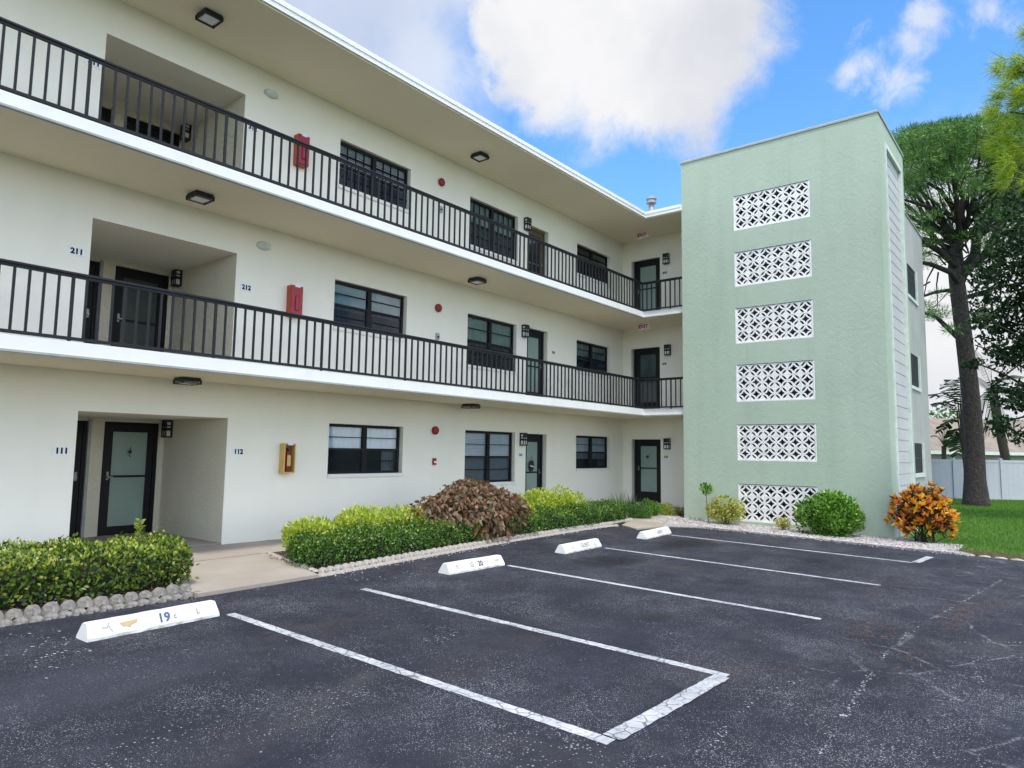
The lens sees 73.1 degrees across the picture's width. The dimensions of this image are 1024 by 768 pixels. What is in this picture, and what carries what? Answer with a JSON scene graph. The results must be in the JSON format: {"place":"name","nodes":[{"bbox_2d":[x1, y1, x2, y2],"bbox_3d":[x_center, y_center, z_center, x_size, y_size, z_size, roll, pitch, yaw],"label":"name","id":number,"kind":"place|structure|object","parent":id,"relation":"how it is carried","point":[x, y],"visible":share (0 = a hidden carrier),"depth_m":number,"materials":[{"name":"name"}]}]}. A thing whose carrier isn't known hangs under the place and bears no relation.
{"place":"outdoors","nodes":[
{"label":"outdoors","id":0,"kind":"place"},
{"bbox_2d":[0,589,153,613],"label":"planting bed","id":1,"kind":"object","parent":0,"point":[60,603],"visible":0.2,"depth_m":6.80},
{"bbox_2d":[0,530,199,609],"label":"hedge","id":2,"kind":"object","parent":1,"relation":"on","point":[27,577],"visible":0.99,"depth_m":7.13,"materials":[{"name":"green plant"}]},
{"bbox_2d":[134,518,145,539],"bbox_3d":[-4.297,1.743,7.976,0.139,0.399,0.120,3,-6,-20],"label":"sprout","id":3,"kind":"object","parent":2,"relation":"in","point":[138,529],"visible":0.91,"depth_m":7.96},
{"bbox_2d":[57,511,628,597],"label":"walkway","id":4,"kind":"structure","parent":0,"point":[223,568],"depth_m":8.86,"materials":[{"name":"concrete"}]},
{"bbox_2d":[274,517,626,573],"bbox_3d":[0.214,2.955,13.540,1.760,0.166,10.840,-4,-7,39],"label":"planting bed","id":5,"kind":"object","parent":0,"point":[285,554],"visible":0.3,"depth_m":10.09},
{"bbox_2d":[280,515,344,551],"bbox_3d":[-2.838,2.200,9.804,0.814,0.678,0.899,-4,-7,39],"label":"variegated shrub","id":6,"kind":"object","parent":5,"relation":"on","point":[322,524],"visible":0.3,"depth_m":9.69,"materials":[{"name":"green plant"}]},
{"bbox_2d":[332,502,389,535],"bbox_3d":[-2.376,2.215,10.582,0.805,0.815,1.063,-4,-7,39],"label":"variegated shrub","id":7,"kind":"object","parent":5,"relation":"on","point":[367,515],"visible":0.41,"depth_m":10.50,"materials":[{"name":"green plant"}]},
{"bbox_2d":[282,513,483,567],"bbox_3d":[-1.772,2.351,10.749,0.893,0.596,4.033,-3,-7,34],"label":"hedge","id":8,"kind":"object","parent":5,"relation":"on","point":[330,549],"visible":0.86,"depth_m":9.97,"materials":[{"name":"green plant"}]},
{"bbox_2d":[379,503,425,530],"bbox_3d":[-1.780,2.337,11.353,0.777,0.749,1.096,-4,-7,39],"label":"variegated shrub","id":9,"kind":"object","parent":5,"relation":"on","point":[395,513],"visible":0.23,"depth_m":11.20,"materials":[{"name":"green plant"}]},
{"bbox_2d":[398,478,531,541],"bbox_3d":[-0.737,2.314,12.408,3.184,1.253,1.337,6,-7,-41],"label":"copper shrub","id":10,"kind":"object","parent":5,"relation":"on","point":[483,501],"visible":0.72,"depth_m":12.12,"materials":[{"name":"brown plant"}]},
{"bbox_2d":[488,498,629,536],"bbox_3d":[1.129,2.803,14.810,1.063,0.627,5.484,-3,-7,37],"label":"hedge","id":11,"kind":"object","parent":5,"relation":"on","point":[597,512],"visible":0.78,"depth_m":14.54,"materials":[{"name":"green plant"}]},
{"bbox_2d":[0,526,1023,767],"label":"parking lot","id":12,"kind":"structure","parent":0,"point":[223,690],"depth_m":5.37,"materials":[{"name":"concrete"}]},
{"bbox_2d":[76,600,219,641],"bbox_3d":[-3.224,2.107,6.205,0.215,0.140,1.180,-3,-7,35],"label":"wheel stop","id":13,"kind":"object","parent":12,"relation":"on","point":[100,629],"visible":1,"depth_m":6.09,"materials":[{"name":"paint"}]},
{"bbox_2d":[226,613,614,744],"bbox_3d":[-1.080,2.168,5.389,4.264,0.078,0.107,-4,-7,39],"label":"parking line","id":14,"kind":"object","parent":12,"relation":"on","point":[570,728],"visible":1,"depth_m":4.91,"materials":[{"name":"paint"}]},
{"bbox_2d":[438,555,504,574],"bbox_3d":[-0.542,2.499,9.595,0.215,0.140,1.130,-4,-7,40],"label":"wheel stop","id":15,"kind":"object","parent":12,"relation":"on","point":[463,566],"visible":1,"depth_m":9.47,"materials":[{"name":"paint"}]},
{"bbox_2d":[0,573,1022,753],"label":"worn paint fragments","id":16,"kind":"object","parent":12,"relation":"on","point":[697,752],"visible":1,"depth_m":5.27,"materials":[{"name":"paint"}]},
{"bbox_2d":[361,588,729,676],"bbox_3d":[-0.038,2.319,6.696,4.365,0.080,0.107,-4,-7,39],"label":"parking line","id":17,"kind":"object","parent":12,"relation":"on","point":[700,669],"visible":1,"depth_m":6.29,"materials":[{"name":"paint"}]},
{"bbox_2d":[555,538,601,553],"bbox_3d":[1.142,2.747,11.743,0.215,0.140,1.190,-3,-7,37],"label":"wheel stop","id":18,"kind":"object","parent":12,"relation":"on","point":[573,547],"visible":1,"depth_m":11.60,"materials":[{"name":"paint"}]},
{"bbox_2d":[637,527,671,538],"bbox_3d":[2.884,3.003,13.971,0.215,0.140,1.280,-3,-7,35],"label":"wheel stop","id":19,"kind":"object","parent":12,"relation":"on","point":[654,533],"visible":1,"depth_m":13.79,"materials":[{"name":"paint"}]},
{"bbox_2d":[508,565,821,619],"bbox_3d":[1.603,2.545,8.619,4.250,0.078,0.096,-4,-7,39],"label":"parking line","id":20,"kind":"object","parent":12,"relation":"on","point":[673,593],"visible":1,"depth_m":8.30,"materials":[{"name":"paint"}]},
{"bbox_2d":[603,674,728,739],"bbox_3d":[1.104,2.173,4.709,0.138,0.012,1.571,-4,-7,40],"label":"parking line","id":21,"kind":"object","parent":12,"relation":"on","point":[626,729],"visible":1,"depth_m":4.60,"materials":[{"name":"paint"}]},
{"bbox_2d":[607,548,879,585],"bbox_3d":[3.299,2.786,10.685,4.310,0.079,0.091,-4,-7,39],"label":"parking line","id":22,"kind":"object","parent":12,"relation":"on","point":[748,567],"visible":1,"depth_m":10.44,"materials":[{"name":"paint"}]},
{"bbox_2d":[668,534,912,562],"bbox_3d":[4.934,3.034,12.857,4.416,0.081,0.091,-4,-7,39],"label":"parking line","id":23,"kind":"object","parent":12,"relation":"on","point":[796,549],"visible":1,"depth_m":12.62,"materials":[{"name":"paint"}]},
{"bbox_2d":[818,550,1023,702],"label":"pine needles","id":24,"kind":"object","parent":12,"relation":"on","point":[928,618],"visible":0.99,"depth_m":7.54,"materials":[{"name":"plant"}]},
{"bbox_2d":[79,500,1023,554],"bbox_3d":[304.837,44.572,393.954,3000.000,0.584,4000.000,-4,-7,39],"label":"lawn","id":25,"kind":"structure","parent":0,"point":[963,545],"depth_m":15.99,"materials":[{"name":"plant"}]},
{"bbox_2d":[4,608,23,621],"bbox_3d":[-4.504,2.085,6.244,0.107,0.109,0.156,-6,-10,38],"label":"edging stone","id":26,"kind":"object","parent":25,"relation":"on","point":[12,614],"visible":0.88,"depth_m":6.21,"materials":[{"name":"concrete"}]},
{"bbox_2d":[13,616,28,624],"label":"edging stone","id":27,"kind":"object","parent":25,"relation":"on","point":[20,620],"visible":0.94,"depth_m":6.15,"materials":[{"name":"stone"}]},
{"bbox_2d":[23,604,41,618],"bbox_3d":[-4.415,2.096,6.356,0.105,0.126,0.157,-5,-5,36],"label":"edging stone","id":28,"kind":"object","parent":25,"relation":"on","point":[29,611],"visible":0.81,"depth_m":6.32,"materials":[{"name":"stone"}]},
{"bbox_2d":[41,601,59,616],"bbox_3d":[-4.324,2.107,6.472,0.112,0.132,0.167,-5,-8,37],"label":"edging stone","id":29,"kind":"object","parent":25,"relation":"on","point":[48,607],"visible":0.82,"depth_m":6.44,"materials":[{"name":"stone"}]},
{"bbox_2d":[59,600,75,611],"bbox_3d":[-4.234,2.122,6.585,0.104,0.124,0.155,-3,-7,36],"label":"edging stone","id":30,"kind":"object","parent":25,"relation":"on","point":[68,605],"visible":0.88,"depth_m":6.55,"materials":[{"name":"stone"}]},
{"bbox_2d":[76,596,93,609],"bbox_3d":[-4.146,2.132,6.698,0.114,0.138,0.170,-6,-6,40],"label":"edging stone","id":31,"kind":"object","parent":25,"relation":"on","point":[85,602],"visible":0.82,"depth_m":6.66,"materials":[{"name":"stone"}]},
{"bbox_2d":[93,596,109,608],"bbox_3d":[-4.057,2.149,6.810,0.114,0.117,0.167,-6,-8,35],"label":"edging stone","id":32,"kind":"object","parent":25,"relation":"on","point":[99,601],"visible":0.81,"depth_m":6.78,"materials":[{"name":"concrete"}]},
{"bbox_2d":[109,594,123,606],"bbox_3d":[-3.966,2.164,6.926,0.102,0.109,0.152,-2,-8,34],"label":"edging stone","id":33,"kind":"object","parent":25,"relation":"on","point":[116,599],"visible":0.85,"depth_m":6.89,"materials":[{"name":"stone"}]},
{"bbox_2d":[123,592,138,603],"bbox_3d":[-3.887,2.178,7.043,0.104,0.112,0.155,-6,-8,37],"label":"edging stone","id":34,"kind":"object","parent":25,"relation":"on","point":[130,596],"visible":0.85,"depth_m":7.01,"materials":[{"name":"stone"}]},
{"bbox_2d":[151,587,166,597],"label":"edging stone","id":35,"kind":"object","parent":25,"relation":"on","point":[158,592],"visible":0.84,"depth_m":7.25,"materials":[{"name":"stone"}]},
{"bbox_2d":[165,584,179,595],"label":"edging stone","id":36,"kind":"object","parent":25,"relation":"on","point":[171,589],"visible":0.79,"depth_m":7.37,"materials":[{"name":"stone"}]},
{"bbox_2d":[0,0,931,562],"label":"apartment building","id":37,"kind":"structure","parent":25,"relation":"on","point":[114,204],"depth_m":12.02,"materials":[{"name":"beige paint"}]},
{"bbox_2d":[53,447,69,454],"bbox_3d":[-5.986,0.890,9.182,0.013,0.110,0.200,-4,-7,39],"label":"number sign","id":38,"kind":"object","parent":37,"relation":"attached to","point":[61,450],"visible":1,"depth_m":9.18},
{"bbox_2d":[68,246,84,256],"bbox_3d":[-5.948,-1.809,9.443,0.013,0.110,0.200,-4,-7,39],"label":"number sign","id":39,"kind":"object","parent":37,"relation":"attached to","point":[80,252],"visible":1,"depth_m":9.44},
{"bbox_2d":[69,421,87,537],"bbox_3d":[-7.324,1.518,10.996,0.142,1.896,0.891,-4,-7,39],"label":"door","id":40,"kind":"structure","parent":37,"relation":"in","point":[76,503],"depth_m":11.28,"materials":[{"name":"brown metal"}]},
{"bbox_2d":[83,261,98,343],"bbox_3d":[-7.286,-1.155,11.257,0.142,1.874,0.891,-4,-7,39],"label":"door","id":41,"kind":"structure","parent":37,"relation":"in","point":[93,266],"depth_m":11.56,"materials":[{"name":"brown metal"}]},
{"bbox_2d":[101,107,110,122],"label":"door","id":42,"kind":"structure","parent":37,"relation":"in","point":[105,115],"depth_m":11.88,"materials":[{"name":"brown metal"}]},
{"bbox_2d":[97,422,157,535],"bbox_3d":[-6.608,1.614,11.884,0.142,1.896,0.884,-4,-7,39],"label":"door","id":43,"kind":"structure","parent":37,"relation":"in","point":[127,484],"depth_m":11.88,"materials":[{"name":"glass"}]},
{"bbox_2d":[110,266,167,351],"bbox_3d":[-6.567,-1.058,12.146,0.142,1.874,0.897,-4,-7,39],"label":"door","id":44,"kind":"structure","parent":37,"relation":"in","point":[121,274],"depth_m":12.18,"materials":[{"name":"brown metal"}]},
{"bbox_2d":[126,116,178,146],"bbox_3d":[-6.536,-3.731,12.422,0.090,1.881,0.952,-4,-7,39],"label":"door","id":45,"kind":"structure","parent":37,"relation":"in","point":[131,123],"depth_m":12.50,"materials":[{"name":"brown metal"}]},
{"bbox_2d":[161,420,172,437],"bbox_3d":[-6.074,0.788,12.168,0.170,0.310,0.120,-4,-7,39],"label":"wall lamp","id":46,"kind":"object","parent":37,"relation":"attached to","point":[167,429],"visible":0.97,"depth_m":12.12,"materials":[{"name":"metal"}]},
{"bbox_2d":[171,269,182,287],"bbox_3d":[-6.035,-1.909,12.431,0.170,0.310,0.120,-4,-7,39],"label":"wall lamp","id":47,"kind":"object","parent":37,"relation":"attached to","point":[176,279],"visible":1,"depth_m":12.39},
{"bbox_2d":[180,124,191,142],"bbox_3d":[-5.995,-4.626,12.695,0.170,0.310,0.120,-4,-7,39],"label":"wall lamp","id":48,"kind":"object","parent":37,"relation":"attached to","point":[187,132],"visible":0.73,"depth_m":12.66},
{"bbox_2d":[173,377,201,385],"bbox_3d":[-4.786,-0.042,10.191,0.291,0.096,0.291,-4,-7,39],"label":"ceiling lamp","id":49,"kind":"object","parent":37,"relation":"attached to","point":[191,381],"visible":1,"depth_m":10.12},
{"bbox_2d":[186,190,214,204],"bbox_3d":[-4.598,-2.752,10.192,0.291,0.096,0.291,-4,-7,39],"label":"ceiling lamp","id":50,"kind":"object","parent":37,"relation":"attached to","point":[199,197],"visible":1,"depth_m":10.14,"materials":[{"name":"metal"}]},
{"bbox_2d":[195,7,223,28],"bbox_3d":[-4.532,-5.484,10.346,0.291,0.096,0.291,-4,-7,39],"label":"ceiling lamp","id":51,"kind":"object","parent":37,"relation":"attached to","point":[208,17],"visible":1,"depth_m":10.31,"materials":[{"name":"metal"}]},
{"bbox_2d":[256,241,270,249],"bbox_3d":[-4.178,-2.335,11.652,0.069,0.148,0.270,-4,-7,39],"label":"bulkhead light","id":52,"kind":"object","parent":37,"relation":"attached to","point":[262,245],"visible":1,"depth_m":11.61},
{"bbox_2d":[264,89,278,98],"bbox_3d":[-4.139,-5.007,11.912,0.069,0.148,0.270,-4,-7,39],"label":"bulkhead light","id":53,"kind":"object","parent":37,"relation":"attached to","point":[271,93],"visible":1,"depth_m":11.88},
{"bbox_2d":[279,441,295,472],"bbox_3d":[-3.815,1.245,11.749,0.159,0.535,0.220,-4,-7,39],"label":"extinguisher cabinet","id":54,"kind":"object","parent":37,"relation":"attached to","point":[288,445],"visible":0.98,"depth_m":11.71,"materials":[{"name":"yellow metal"}]},
{"bbox_2d":[285,448,290,471],"bbox_3d":[-3.816,1.289,11.745,0.088,0.415,0.084,-4,-7,39],"label":"fire extinguisher","id":55,"kind":"object","parent":54,"relation":"in","point":[287,461],"visible":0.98,"depth_m":11.71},
{"bbox_2d":[286,283,302,314],"bbox_3d":[-3.772,-1.453,12.008,0.169,0.575,0.224,-4,-7,39],"label":"extinguisher cabinet","id":56,"kind":"object","parent":37,"relation":"attached to","point":[294,303],"visible":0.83,"depth_m":11.95,"materials":[{"name":"red plastic"}]},
{"bbox_2d":[293,132,309,168],"bbox_3d":[-3.733,-4.155,12.271,0.169,0.585,0.224,-4,-7,39],"label":"extinguisher cabinet","id":57,"kind":"object","parent":37,"relation":"attached to","point":[302,137],"visible":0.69,"depth_m":12.21,"materials":[{"name":"red plastic"}]},
{"bbox_2d":[0,16,681,310],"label":"railing","id":58,"kind":"object","parent":37,"relation":"on","point":[19,28],"visible":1,"depth_m":10.58,"materials":[{"name":"black metal"}]},
{"bbox_2d":[0,258,682,408],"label":"railing","id":59,"kind":"object","parent":37,"relation":"on","point":[15,265],"visible":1,"depth_m":10.49,"materials":[{"name":"black metal"}]},
{"bbox_2d":[327,423,403,477],"bbox_3d":[-2.911,1.288,13.318,0.448,0.982,1.828,-4,-7,39],"label":"window","id":60,"kind":"structure","parent":37,"relation":"in","point":[368,450],"depth_m":13.31,"materials":[{"name":"glass"}]},
{"bbox_2d":[333,280,407,342],"bbox_3d":[-2.872,-1.386,13.579,0.448,0.951,1.828,-4,-7,39],"label":"window","id":61,"kind":"structure","parent":37,"relation":"in","point":[353,304],"depth_m":13.53,"materials":[{"name":"glass"}]},
{"bbox_2d":[338,141,408,213],"bbox_3d":[-2.833,-4.075,13.840,0.448,0.959,1.828,-4,-7,39],"label":"window","id":62,"kind":"structure","parent":37,"relation":"in","point":[372,166],"depth_m":13.79,"materials":[{"name":"glass"}]},
{"bbox_2d":[468,277,486,284],"bbox_3d":[-0.754,-2.233,14.952,0.291,0.096,0.291,-4,-7,39],"label":"ceiling lamp","id":63,"kind":"object","parent":37,"relation":"attached to","point":[477,280],"visible":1,"depth_m":14.90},
{"bbox_2d":[470,151,488,162],"bbox_3d":[-0.700,-4.966,15.091,0.291,0.096,0.291,-4,-7,39],"label":"ceiling lamp","id":64,"kind":"object","parent":37,"relation":"attached to","point":[480,156],"visible":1,"depth_m":15.05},
{"bbox_2d":[464,430,515,484],"bbox_3d":[-0.639,1.726,16.122,0.448,1.239,1.810,-4,-7,39],"label":"window","id":65,"kind":"structure","parent":37,"relation":"in","point":[484,459],"depth_m":16.09,"materials":[{"name":"glass"}]},
{"bbox_2d":[467,314,516,374],"bbox_3d":[-0.600,-0.904,16.378,0.448,1.234,1.810,-4,-7,39],"label":"window","id":66,"kind":"structure","parent":37,"relation":"in","point":[483,333],"depth_m":16.35,"materials":[{"name":"glass"}]},
{"bbox_2d":[470,198,518,263],"bbox_3d":[-0.560,-3.635,16.644,0.448,1.194,1.810,-4,-7,39],"label":"window","id":67,"kind":"structure","parent":37,"relation":"in","point":[479,208],"depth_m":16.58,"materials":[{"name":"glass"}]},
{"bbox_2d":[521,324,529,337],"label":"wall lamp","id":68,"kind":"object","parent":37,"relation":"attached to","point":[525,330],"visible":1,"depth_m":17.12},
{"bbox_2d":[525,434,542,498],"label":"door","id":69,"kind":"structure","parent":37,"relation":"in","point":[533,479],"depth_m":17.48,"materials":[{"name":"brown metal"}]},
{"bbox_2d":[527,329,543,396],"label":"door","id":70,"kind":"structure","parent":37,"relation":"in","point":[535,341],"depth_m":17.73,"materials":[{"name":"brown metal"}]},
{"bbox_2d":[528,227,544,274],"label":"door","id":71,"kind":"structure","parent":37,"relation":"in","point":[535,233],"depth_m":17.99,"materials":[{"name":"brown wood"}]},
{"bbox_2d":[576,341,609,378],"bbox_3d":[2.183,-0.680,19.836,0.448,0.917,1.804,-4,-7,39],"label":"window","id":72,"kind":"structure","parent":37,"relation":"in","point":[589,356],"depth_m":19.88,"materials":[{"name":"glass"}]},
{"bbox_2d":[576,436,610,470],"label":"window","id":73,"kind":"structure","parent":37,"relation":"in","point":[587,448],"depth_m":19.64,"materials":[{"name":"glass"}]},
{"bbox_2d":[577,245,609,286],"bbox_3d":[2.337,-3.411,20.009,0.153,0.920,1.804,-4,-7,39],"label":"window","id":74,"kind":"structure","parent":37,"relation":"in","point":[583,252],"depth_m":20.03,"materials":[{"name":"glass"}]},
{"bbox_2d":[634,347,659,408],"bbox_3d":[4.048,-0.106,20.552,0.879,1.923,0.142,-4,-7,39],"label":"door","id":75,"kind":"structure","parent":37,"relation":"in","point":[647,360],"depth_m":20.58,"materials":[{"name":"glass"}]},
{"bbox_2d":[635,258,659,311],"bbox_3d":[4.100,-2.784,20.802,0.884,1.937,0.142,-4,-7,39],"label":"door","id":76,"kind":"structure","parent":37,"relation":"in","point":[646,270],"depth_m":20.82,"materials":[{"name":"brown metal"}]},
{"bbox_2d":[635,440,660,502],"bbox_3d":[4.015,2.551,20.288,0.878,1.835,0.142,-4,-7,39],"label":"door","id":77,"kind":"structure","parent":37,"relation":"in","point":[647,470],"depth_m":20.31,"materials":[{"name":"glass"}]},
{"bbox_2d":[646,196,656,210],"bbox_3d":[4.329,-5.165,21.436,0.320,1.338,0.320,-4,-7,39],"label":"roof vent","id":78,"kind":"object","parent":37,"relation":"on","point":[651,202],"visible":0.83,"depth_m":21.38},
{"bbox_2d":[907,264,918,306],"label":"window","id":79,"kind":"structure","parent":37,"relation":"in","point":[911,276],"depth_m":19.43,"materials":[{"name":"glass"}]},
{"bbox_2d":[911,354,921,392],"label":"window","id":80,"kind":"structure","parent":37,"relation":"in","point":[915,362],"depth_m":19.19,"materials":[{"name":"glass"}]},
{"bbox_2d":[914,443,925,477],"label":"window","id":81,"kind":"structure","parent":37,"relation":"in","point":[919,448],"depth_m":18.97,"materials":[{"name":"glass"}]},
{"bbox_2d":[523,487,557,514],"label":"variegated shrub","id":82,"kind":"object","parent":25,"relation":"on","point":[537,495],"visible":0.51,"depth_m":14.59,"materials":[{"name":"plant"}]},
{"bbox_2d":[544,483,576,511],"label":"variegated shrub","id":83,"kind":"object","parent":25,"relation":"on","point":[561,498],"visible":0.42,"depth_m":15.16,"materials":[{"name":"plant"}]},
{"bbox_2d":[563,491,588,510],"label":"variegated shrub","id":84,"kind":"object","parent":25,"relation":"on","point":[580,497],"visible":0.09,"depth_m":15.69,"materials":[{"name":"plant"}]},
{"bbox_2d":[627,501,651,518],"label":"green shrub","id":85,"kind":"object","parent":25,"relation":"on","point":[644,512],"visible":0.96,"depth_m":17.26,"materials":[{"name":"green plant"}]},
{"bbox_2d":[640,498,662,515],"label":"green shrub","id":86,"kind":"object","parent":25,"relation":"on","point":[655,509],"visible":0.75,"depth_m":18.03,"materials":[{"name":"green plant"}]},
{"bbox_2d":[657,502,676,514],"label":"green shrub","id":87,"kind":"object","parent":25,"relation":"on","point":[667,510],"visible":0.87,"depth_m":18.34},
{"bbox_2d":[680,109,917,537],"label":"stair tower","id":88,"kind":"structure","parent":25,"relation":"on","point":[797,381],"depth_m":16.54,"materials":[{"name":"green paint"}]},
{"bbox_2d":[930,427,960,458],"bbox_3d":[24.842,4.242,39.366,2.066,3.811,2.482,-4,-7,39],"label":"palm tree","id":89,"kind":"object","parent":25,"relation":"on","point":[943,449],"visible":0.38,"depth_m":39.41,"materials":[{"name":"grey plant"}]},
{"bbox_2d":[929,400,984,419],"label":"distant tree","id":90,"kind":"object","parent":25,"relation":"on","point":[937,415],"visible":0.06,"depth_m":71.70,"materials":[{"name":"green plant"}]},
{"bbox_2d":[891,107,1023,506],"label":"pine tree","id":91,"kind":"object","parent":25,"relation":"on","point":[947,145],"visible":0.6,"depth_m":26.10,"materials":[{"name":"green plant"}]},
{"bbox_2d":[928,379,1013,468],"bbox_3d":[19.542,2.327,29.457,4.801,4.953,2.283,1,-6,-4],"label":"bird of paradise","id":92,"kind":"object","parent":25,"relation":"on","point":[953,441],"visible":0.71,"depth_m":29.42,"materials":[{"name":"green plant"}]},
{"bbox_2d":[929,418,1023,460],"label":"house","id":93,"kind":"structure","parent":25,"relation":"on","point":[1016,451],"depth_m":49.65,"materials":[{"name":"paint"}]},
{"bbox_2d":[931,458,1023,499],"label":"vinyl fence","id":94,"kind":"object","parent":25,"relation":"on","point":[1005,479],"visible":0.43,"depth_m":31.60,"materials":[{"name":"plastic"}]},
{"bbox_2d":[958,351,1023,459],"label":"palm tree","id":95,"kind":"object","parent":25,"relation":"on","point":[1003,449],"visible":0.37,"depth_m":42.91,"materials":[{"name":"green plant"}]},
{"bbox_2d":[960,159,1023,446],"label":"broadleaf tree","id":96,"kind":"object","parent":25,"relation":"on","point":[985,315],"visible":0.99,"depth_m":20.94,"materials":[{"name":"green plant"}]},
{"bbox_2d":[971,23,1023,200],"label":"pine tree","id":97,"kind":"object","parent":25,"relation":"on","point":[1014,71],"visible":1,"depth_m":11.99,"materials":[{"name":"green plant"}]},
{"bbox_2d":[622,515,665,529],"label":"path","id":98,"kind":"structure","parent":0,"point":[638,524],"depth_m":15.96,"materials":[{"name":"concrete"}]},
{"bbox_2d":[326,527,971,576],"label":"gravel","id":99,"kind":"structure","parent":0,"point":[691,527],"depth_m":12.89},
{"bbox_2d":[283,0,1023,420],"label":"sky","id":100,"kind":"structure","parent":0,"point":[620,93],"materials":[{"name":"blue"}]},
{"bbox_2d":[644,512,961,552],"bbox_3d":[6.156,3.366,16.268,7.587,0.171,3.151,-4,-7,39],"label":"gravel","id":101,"kind":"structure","parent":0,"point":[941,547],"depth_m":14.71,"materials":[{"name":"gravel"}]},
{"bbox_2d":[699,482,713,521],"bbox_3d":[4.735,2.890,16.881,0.384,1.004,0.368,-4,-7,39],"label":"sapling","id":102,"kind":"object","parent":101,"relation":"on","point":[706,488],"visible":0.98,"depth_m":16.88,"materials":[{"name":"green plant"}]},
{"bbox_2d":[659,514,969,554],"bbox_3d":[6.044,3.373,15.958,7.830,0.211,3.720,-4,-7,39],"label":"gravel bed","id":103,"kind":"object","parent":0,"point":[693,526],"visible":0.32,"depth_m":14.78,"materials":[{"name":"gravel"}]},
{"bbox_2d":[705,495,746,523],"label":"yellow shrub","id":104,"kind":"object","parent":103,"relation":"on","point":[730,512],"visible":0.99,"depth_m":16.45,"materials":[{"name":"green plant"}]},
{"bbox_2d":[774,516,790,529],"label":"yellow shrub","id":105,"kind":"object","parent":103,"relation":"on","point":[784,526],"visible":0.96,"depth_m":15.63,"materials":[{"name":"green plant"}]},
{"bbox_2d":[791,489,866,536],"bbox_3d":[6.799,2.791,14.941,1.550,1.052,1.146,-4,-7,39],"label":"green shrub","id":106,"kind":"object","parent":103,"relation":"on","point":[829,512],"visible":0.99,"depth_m":14.75,"materials":[{"name":"green plant"}]},
{"bbox_2d":[883,479,961,542],"bbox_3d":[8.527,2.633,14.283,1.213,1.349,1.329,4,-6,-28],"label":"croton shrub","id":107,"kind":"object","parent":103,"relation":"on","point":[929,508],"visible":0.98,"depth_m":14.11,"materials":[{"name":"plant"}]},
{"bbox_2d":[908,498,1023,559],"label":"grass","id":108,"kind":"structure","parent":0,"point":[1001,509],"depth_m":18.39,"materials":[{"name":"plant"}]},
{"bbox_2d":[948,548,1023,559],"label":"dry grass","id":109,"kind":"structure","parent":0,"point":[1007,556],"depth_m":12.77,"materials":[{"name":"beige plant"}]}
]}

